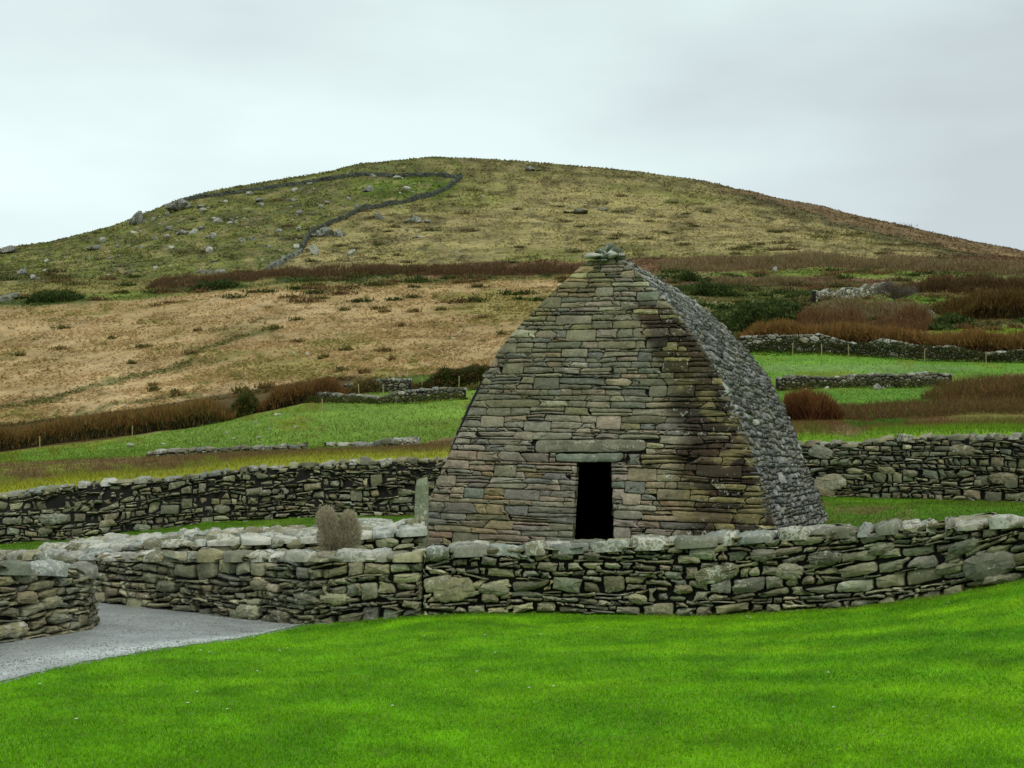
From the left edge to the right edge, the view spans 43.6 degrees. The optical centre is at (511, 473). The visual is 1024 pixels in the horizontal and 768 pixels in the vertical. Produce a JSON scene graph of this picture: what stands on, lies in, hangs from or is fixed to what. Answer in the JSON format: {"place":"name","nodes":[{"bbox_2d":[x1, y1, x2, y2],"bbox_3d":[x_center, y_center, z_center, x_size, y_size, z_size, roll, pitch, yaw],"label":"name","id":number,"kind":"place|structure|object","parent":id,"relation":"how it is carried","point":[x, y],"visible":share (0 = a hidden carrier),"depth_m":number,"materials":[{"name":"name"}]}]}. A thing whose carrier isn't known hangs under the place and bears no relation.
{"place":"outdoors","nodes":[
{"label":"outdoors","id":0,"kind":"place"},
{"bbox_2d":[0,602,325,683],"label":"gravel path","id":1,"kind":"structure","parent":0,"point":[146,610],"depth_m":14.62,"materials":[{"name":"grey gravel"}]},
{"bbox_2d":[0,559,99,643],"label":"dry stone wall","id":2,"kind":"structure","parent":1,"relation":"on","point":[46,597],"depth_m":14.55,"materials":[{"name":"grey stone"}]},
{"bbox_2d":[0,579,1023,767],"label":"lawn","id":3,"kind":"structure","parent":0,"point":[632,634],"depth_m":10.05,"materials":[{"name":"green plant"}]},
{"bbox_2d":[423,512,1023,615],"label":"dry stone wall","id":4,"kind":"structure","parent":3,"relation":"on","point":[722,571],"depth_m":15.66,"materials":[{"name":"grey stone"}]},
{"bbox_2d":[0,157,1023,304],"bbox_3d":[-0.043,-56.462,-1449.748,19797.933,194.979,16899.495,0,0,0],"label":"hill","id":5,"kind":"structure","parent":0,"point":[496,185],"depth_m":436.29,"materials":[{"name":"green plant"}]},
{"bbox_2d":[0,245,17,253],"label":"boulder","id":6,"kind":"object","parent":5,"relation":"on","point":[9,249],"visible":0.97,"depth_m":493.31,"materials":[{"name":"grey stone"}]},
{"bbox_2d":[0,292,18,301],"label":"hill wall","id":7,"kind":"structure","parent":5,"relation":"on","point":[4,298],"depth_m":280.07,"materials":[{"name":"grey stone"}]},
{"bbox_2d":[17,269,26,274],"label":"boulder","id":8,"kind":"object","parent":5,"relation":"on","point":[20,271],"visible":0.74,"depth_m":346.91,"materials":[{"name":"grey stone"}]},
{"bbox_2d":[23,288,86,303],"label":"gorse bush","id":9,"kind":"object","parent":5,"relation":"on","point":[50,296],"visible":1,"depth_m":267.53,"materials":[{"name":"green plant"}]},
{"bbox_2d":[86,244,102,249],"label":"boulder","id":10,"kind":"object","parent":5,"relation":"on","point":[95,247],"visible":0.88,"depth_m":462.21,"materials":[{"name":"grey stone"}]},
{"bbox_2d":[100,237,105,242],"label":"boulder","id":11,"kind":"object","parent":5,"relation":"on","point":[102,239],"visible":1,"depth_m":479.73,"materials":[{"name":"grey stone"}]},
{"bbox_2d":[128,211,145,224],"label":"boulder","id":12,"kind":"object","parent":5,"relation":"on","point":[136,218],"visible":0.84,"depth_m":513.04,"materials":[{"name":"grey stone"}]},
{"bbox_2d":[164,199,194,210],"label":"boulder","id":13,"kind":"object","parent":5,"relation":"on","point":[180,203],"visible":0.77,"depth_m":511.23,"materials":[{"name":"grey stone"}]},
{"bbox_2d":[175,229,189,234],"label":"boulder","id":14,"kind":"object","parent":5,"relation":"on","point":[181,232],"visible":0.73,"depth_m":435.16,"materials":[{"name":"grey stone"}]},
{"bbox_2d":[189,229,197,234],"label":"boulder","id":15,"kind":"object","parent":5,"relation":"on","point":[193,231],"visible":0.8,"depth_m":430.45,"materials":[{"name":"grey stone"}]},
{"bbox_2d":[205,247,212,252],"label":"boulder","id":16,"kind":"object","parent":5,"relation":"on","point":[209,249],"visible":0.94,"depth_m":370.58,"materials":[{"name":"grey stone"}]},
{"bbox_2d":[195,268,225,273],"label":"hill wall","id":17,"kind":"structure","parent":5,"relation":"on","point":[203,271],"depth_m":317.30,"materials":[{"name":"grey stone"}]},
{"bbox_2d":[205,232,216,237],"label":"boulder","id":18,"kind":"object","parent":5,"relation":"on","point":[212,233],"visible":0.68,"depth_m":414.38,"materials":[{"name":"grey stone"}]},
{"bbox_2d":[186,278,238,292],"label":"gorse bush","id":19,"kind":"object","parent":5,"relation":"on","point":[216,284],"visible":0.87,"depth_m":272.81,"materials":[{"name":"green plant"}]},
{"bbox_2d":[213,218,222,223],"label":"boulder","id":20,"kind":"object","parent":5,"relation":"on","point":[217,220],"visible":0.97,"depth_m":464.44,"materials":[{"name":"grey stone"}]},
{"bbox_2d":[10,290,506,396],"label":"scrub","id":21,"kind":"object","parent":5,"relation":"on","point":[177,392],"visible":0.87,"depth_m":171.83,"materials":[{"name":"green plant"}]},
{"bbox_2d":[255,198,263,201],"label":"boulder","id":22,"kind":"object","parent":5,"relation":"on","point":[258,199],"visible":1,"depth_m":504.21,"materials":[{"name":"grey stone"}]},
{"bbox_2d":[266,248,302,270],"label":"hill wall","id":23,"kind":"structure","parent":5,"relation":"on","point":[276,263],"depth_m":331.60,"materials":[{"name":"grey stone"}]},
{"bbox_2d":[0,264,569,303],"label":"scrub","id":24,"kind":"object","parent":5,"relation":"on","point":[420,279],"visible":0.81,"depth_m":262.83,"materials":[{"name":"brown plant"}]},
{"bbox_2d":[308,244,318,254],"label":"boulder","id":25,"kind":"object","parent":5,"relation":"on","point":[314,249],"visible":0.88,"depth_m":345.52,"materials":[{"name":"grey stone"}]},
{"bbox_2d":[183,171,461,200],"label":"hill wall","id":26,"kind":"structure","parent":5,"relation":"on","point":[349,174],"depth_m":532.64,"materials":[{"name":"grey stone"}]},
{"bbox_2d":[310,227,336,236],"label":"boulder","id":27,"kind":"object","parent":5,"relation":"on","point":[325,232],"visible":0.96,"depth_m":391.56,"materials":[{"name":"grey stone"}]},
{"bbox_2d":[333,229,346,236],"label":"boulder","id":28,"kind":"object","parent":5,"relation":"on","point":[339,232],"visible":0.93,"depth_m":391.42,"materials":[{"name":"grey stone"}]},
{"bbox_2d":[347,249,355,254],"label":"boulder","id":29,"kind":"object","parent":5,"relation":"on","point":[352,252],"visible":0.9,"depth_m":341.02,"materials":[{"name":"grey stone"}]},
{"bbox_2d":[145,260,582,288],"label":"scrub","id":30,"kind":"object","parent":5,"relation":"on","point":[456,268],"visible":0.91,"depth_m":288.50,"materials":[{"name":"brown plant"}]},
{"bbox_2d":[362,185,373,191],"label":"boulder","id":31,"kind":"object","parent":5,"relation":"on","point":[368,188],"visible":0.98,"depth_m":502.49,"materials":[{"name":"grey stone"}]},
{"bbox_2d":[375,212,384,219],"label":"boulder","id":32,"kind":"object","parent":5,"relation":"on","point":[377,216],"visible":0.97,"depth_m":423.62,"materials":[{"name":"grey stone"}]},
{"bbox_2d":[299,175,462,249],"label":"hill wall","id":33,"kind":"structure","parent":5,"relation":"on","point":[347,215],"depth_m":457.23,"materials":[{"name":"grey stone"}]},
{"bbox_2d":[404,215,430,223],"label":"boulder","id":34,"kind":"object","parent":5,"relation":"on","point":[416,219],"visible":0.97,"depth_m":414.14,"materials":[{"name":"grey stone"}]},
{"bbox_2d":[14,186,953,263],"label":"scrub","id":35,"kind":"object","parent":5,"relation":"on","point":[743,246],"visible":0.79,"depth_m":390.46,"materials":[{"name":"green plant"}]},
{"bbox_2d":[0,156,1023,428],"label":"tussock grass","id":36,"kind":"structure","parent":5,"relation":"on","point":[354,366],"depth_m":258.32,"materials":[{"name":"plant"}]},
{"bbox_2d":[524,166,540,170],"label":"boulder","id":37,"kind":"object","parent":5,"relation":"on","point":[529,168],"visible":1,"depth_m":544.21,"materials":[{"name":"grey stone"}]},
{"bbox_2d":[563,209,588,213],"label":"boulder","id":38,"kind":"object","parent":5,"relation":"on","point":[579,211],"visible":0.91,"depth_m":440.27,"materials":[{"name":"grey stone"}]},
{"bbox_2d":[597,207,608,210],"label":"boulder","id":39,"kind":"object","parent":5,"relation":"on","point":[602,209],"visible":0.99,"depth_m":452.80,"materials":[{"name":"grey stone"}]},
{"bbox_2d":[650,265,1023,330],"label":"scrub","id":40,"kind":"object","parent":5,"relation":"on","point":[783,290],"visible":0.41,"depth_m":236.90,"materials":[{"name":"green plant"}]},
{"bbox_2d":[654,248,1023,275],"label":"scrub","id":41,"kind":"object","parent":5,"relation":"on","point":[930,262],"visible":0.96,"depth_m":293.78,"materials":[{"name":"brown plant"}]},
{"bbox_2d":[0,278,1023,492],"bbox_3d":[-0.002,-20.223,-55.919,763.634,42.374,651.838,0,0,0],"label":"fields","id":42,"kind":"structure","parent":0,"point":[104,380],"depth_m":155.67,"materials":[{"name":"brown plant"}]},
{"bbox_2d":[0,395,238,450],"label":"hedgerow","id":43,"kind":"object","parent":42,"relation":"on","point":[169,417],"visible":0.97,"depth_m":98.29,"materials":[{"name":"brown plant"}]},
{"bbox_2d":[146,442,307,456],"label":"field wall","id":44,"kind":"structure","parent":42,"relation":"on","point":[184,451],"depth_m":55.70,"materials":[{"name":"grey stone"}]},
{"bbox_2d":[217,391,260,422],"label":"gorse bush","id":45,"kind":"object","parent":42,"relation":"on","point":[245,403],"visible":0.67,"depth_m":95.61,"materials":[{"name":"green plant"}]},
{"bbox_2d":[255,375,348,412],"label":"hedgerow","id":46,"kind":"object","parent":42,"relation":"on","point":[284,396],"visible":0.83,"depth_m":96.23,"materials":[{"name":"brown plant"}]},
{"bbox_2d":[324,436,420,447],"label":"field wall","id":47,"kind":"structure","parent":42,"relation":"on","point":[396,441],"depth_m":50.63,"materials":[{"name":"grey stone"}]},
{"bbox_2d":[343,378,411,392],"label":"field wall","id":48,"kind":"structure","parent":42,"relation":"on","point":[398,384],"depth_m":105.34,"materials":[{"name":"grey stone"}]},
{"bbox_2d":[348,376,417,393],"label":"hedgerow","id":49,"kind":"object","parent":42,"relation":"on","point":[354,388],"visible":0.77,"depth_m":104.61,"materials":[{"name":"brown plant"}]},
{"bbox_2d":[303,392,466,404],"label":"ivy","id":50,"kind":"object","parent":42,"relation":"on","point":[320,398],"visible":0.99,"depth_m":92.59,"materials":[{"name":"green plant"}]},
{"bbox_2d":[309,387,466,402],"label":"field wall","id":51,"kind":"structure","parent":42,"relation":"on","point":[461,391],"depth_m":93.98,"materials":[{"name":"grey stone"}]},
{"bbox_2d":[415,363,489,388],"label":"gorse hedge","id":52,"kind":"object","parent":42,"relation":"on","point":[467,374],"visible":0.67,"depth_m":106.03,"materials":[{"name":"green plant"}]},
{"bbox_2d":[0,352,1023,462],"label":"pasture grass","id":53,"kind":"structure","parent":42,"relation":"on","point":[119,451],"depth_m":79.34,"materials":[{"name":"green plant"}]},
{"bbox_2d":[673,268,701,281],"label":"gorse bush","id":54,"kind":"object","parent":42,"relation":"on","point":[690,275],"visible":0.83,"depth_m":264.88,"materials":[{"name":"green plant"}]},
{"bbox_2d":[687,279,740,296],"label":"gorse bush","id":55,"kind":"object","parent":42,"relation":"on","point":[714,289],"visible":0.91,"depth_m":225.27,"materials":[{"name":"green plant"}]},
{"bbox_2d":[723,295,800,332],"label":"gorse bush","id":56,"kind":"object","parent":42,"relation":"on","point":[748,313],"visible":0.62,"depth_m":140.18,"materials":[{"name":"green plant"}]},
{"bbox_2d":[710,272,870,286],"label":"scrub","id":57,"kind":"object","parent":42,"relation":"on","point":[776,279],"visible":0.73,"depth_m":254.56,"materials":[{"name":"brown plant"}]},
{"bbox_2d":[778,299,805,315],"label":"gorse bush","id":58,"kind":"object","parent":42,"relation":"on","point":[797,308],"visible":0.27,"depth_m":174.43,"materials":[{"name":"green plant"}]},
{"bbox_2d":[782,385,849,421],"bbox_3d":[14.254,-3.058,60.201,3.043,2.156,6.892,0,0,0],"label":"willow bush","id":59,"kind":"object","parent":42,"relation":"on","point":[806,404],"visible":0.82,"depth_m":58.47,"materials":[{"name":"brown plant"}]},
{"bbox_2d":[812,282,887,301],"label":"field wall","id":60,"kind":"structure","parent":42,"relation":"on","point":[863,290],"depth_m":222.72,"materials":[{"name":"grey stone"}]},
{"bbox_2d":[775,371,952,388],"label":"field wall","id":61,"kind":"structure","parent":42,"relation":"on","point":[785,380],"depth_m":97.41,"materials":[{"name":"grey stone"}]},
{"bbox_2d":[777,378,948,390],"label":"ivy","id":62,"kind":"object","parent":61,"relation":"on","point":[834,385],"visible":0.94,"depth_m":96.13,"materials":[{"name":"green plant"}]},
{"bbox_2d":[793,293,936,331],"bbox_3d":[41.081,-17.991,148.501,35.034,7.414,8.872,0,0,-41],"label":"scrub","id":63,"kind":"object","parent":42,"relation":"on","point":[911,317],"visible":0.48,"depth_m":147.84,"materials":[{"name":"brown plant"}]},
{"bbox_2d":[873,384,884,389],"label":"boulder","id":64,"kind":"object","parent":42,"relation":"on","point":[877,386],"visible":0.8,"depth_m":94.04,"materials":[{"name":"grey stone"}]},
{"bbox_2d":[735,315,1023,351],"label":"hedgerow","id":65,"kind":"object","parent":42,"relation":"on","point":[981,340],"visible":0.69,"depth_m":127.08,"materials":[{"name":"brown plant"}]},
{"bbox_2d":[740,333,1022,360],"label":"field wall","id":66,"kind":"structure","parent":42,"relation":"on","point":[747,341],"depth_m":120.83,"materials":[{"name":"stone"}]},
{"bbox_2d":[746,337,1023,362],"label":"ivy","id":67,"kind":"object","parent":66,"relation":"on","point":[966,356],"visible":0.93,"depth_m":117.16,"materials":[{"name":"green plant"}]},
{"bbox_2d":[869,279,921,301],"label":"bare tree","id":68,"kind":"object","parent":42,"relation":"on","point":[892,289],"visible":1,"depth_m":194.81,"materials":[{"name":"brown plant"}]},
{"bbox_2d":[834,394,1023,420],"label":"heather scrub","id":69,"kind":"object","parent":42,"relation":"on","point":[898,409],"visible":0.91,"depth_m":64.66,"materials":[{"name":"brown plant"}]},
{"bbox_2d":[932,313,981,328],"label":"gorse bush","id":70,"kind":"object","parent":42,"relation":"on","point":[944,319],"visible":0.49,"depth_m":159.48,"materials":[{"name":"green plant"}]},
{"bbox_2d":[899,271,1023,292],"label":"scrub","id":71,"kind":"object","parent":42,"relation":"on","point":[981,279],"visible":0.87,"depth_m":245.77,"materials":[{"name":"brown plant"}]},
{"bbox_2d":[920,372,1023,402],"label":"heather scrub","id":72,"kind":"object","parent":42,"relation":"on","point":[994,386],"visible":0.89,"depth_m":78.56,"materials":[{"name":"brown plant"}]},
{"bbox_2d":[930,284,1023,319],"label":"scrub","id":73,"kind":"object","parent":42,"relation":"on","point":[980,304],"visible":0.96,"depth_m":184.24,"materials":[{"name":"brown plant"}]},
{"bbox_2d":[0,434,1023,623],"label":"ground","id":74,"kind":"structure","parent":0,"point":[856,505],"depth_m":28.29,"materials":[{"name":"green plant"}]},
{"bbox_2d":[0,547,426,623],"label":"dry stone wall","id":75,"kind":"structure","parent":74,"relation":"on","point":[299,586],"depth_m":16.78,"materials":[{"name":"grey stone"}]},
{"bbox_2d":[0,456,446,543],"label":"dry stone wall","id":76,"kind":"structure","parent":74,"relation":"on","point":[366,486],"depth_m":33.79,"materials":[{"name":"grey stone"}]},
{"bbox_2d":[38,516,427,552],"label":"dry stone wall","id":77,"kind":"structure","parent":74,"relation":"on","point":[389,533],"depth_m":19.81,"materials":[{"name":"grey stone"}]},
{"bbox_2d":[314,503,362,550],"bbox_3d":[-2.388,0.765,17.624,0.712,0.729,0.457,0,0,0],"label":"bare shrub","id":78,"kind":"object","parent":74,"relation":"on","point":[342,532],"visible":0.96,"depth_m":17.54,"materials":[{"name":"beige plant"}]},
{"bbox_2d":[414,477,428,544],"bbox_3d":[-1.476,0.775,20.750,0.258,1.444,0.145,0,0,0],"label":"pillar stone","id":79,"kind":"object","parent":74,"relation":"on","point":[421,508],"visible":0.55,"depth_m":20.68,"materials":[{"name":"grey stone"}]},
{"bbox_2d":[0,415,1023,492],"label":"rough grass","id":80,"kind":"structure","parent":74,"relation":"on","point":[1008,423],"depth_m":38.79,"materials":[{"name":"green plant"}]},
{"bbox_2d":[428,243,828,545],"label":"stone oratory","id":81,"kind":"structure","parent":74,"relation":"on","point":[619,394],"depth_m":20.96,"materials":[{"name":"grey stone"}]},
{"bbox_2d":[570,462,615,538],"bbox_3d":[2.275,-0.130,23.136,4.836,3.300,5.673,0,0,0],"label":"doorway","id":82,"kind":"structure","parent":81,"relation":"in","point":[594,509],"depth_m":25.63,"materials":[{"name":"stone"}]},
{"bbox_2d":[797,432,1023,501],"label":"dry stone wall","id":83,"kind":"structure","parent":74,"relation":"on","point":[974,466],"depth_m":29.74,"materials":[{"name":"grey stone"}]},
{"bbox_2d":[0,0,1023,250],"label":"sky","id":84,"kind":"structure","parent":0,"point":[905,112],"materials":[{"name":"white"}]}
]}

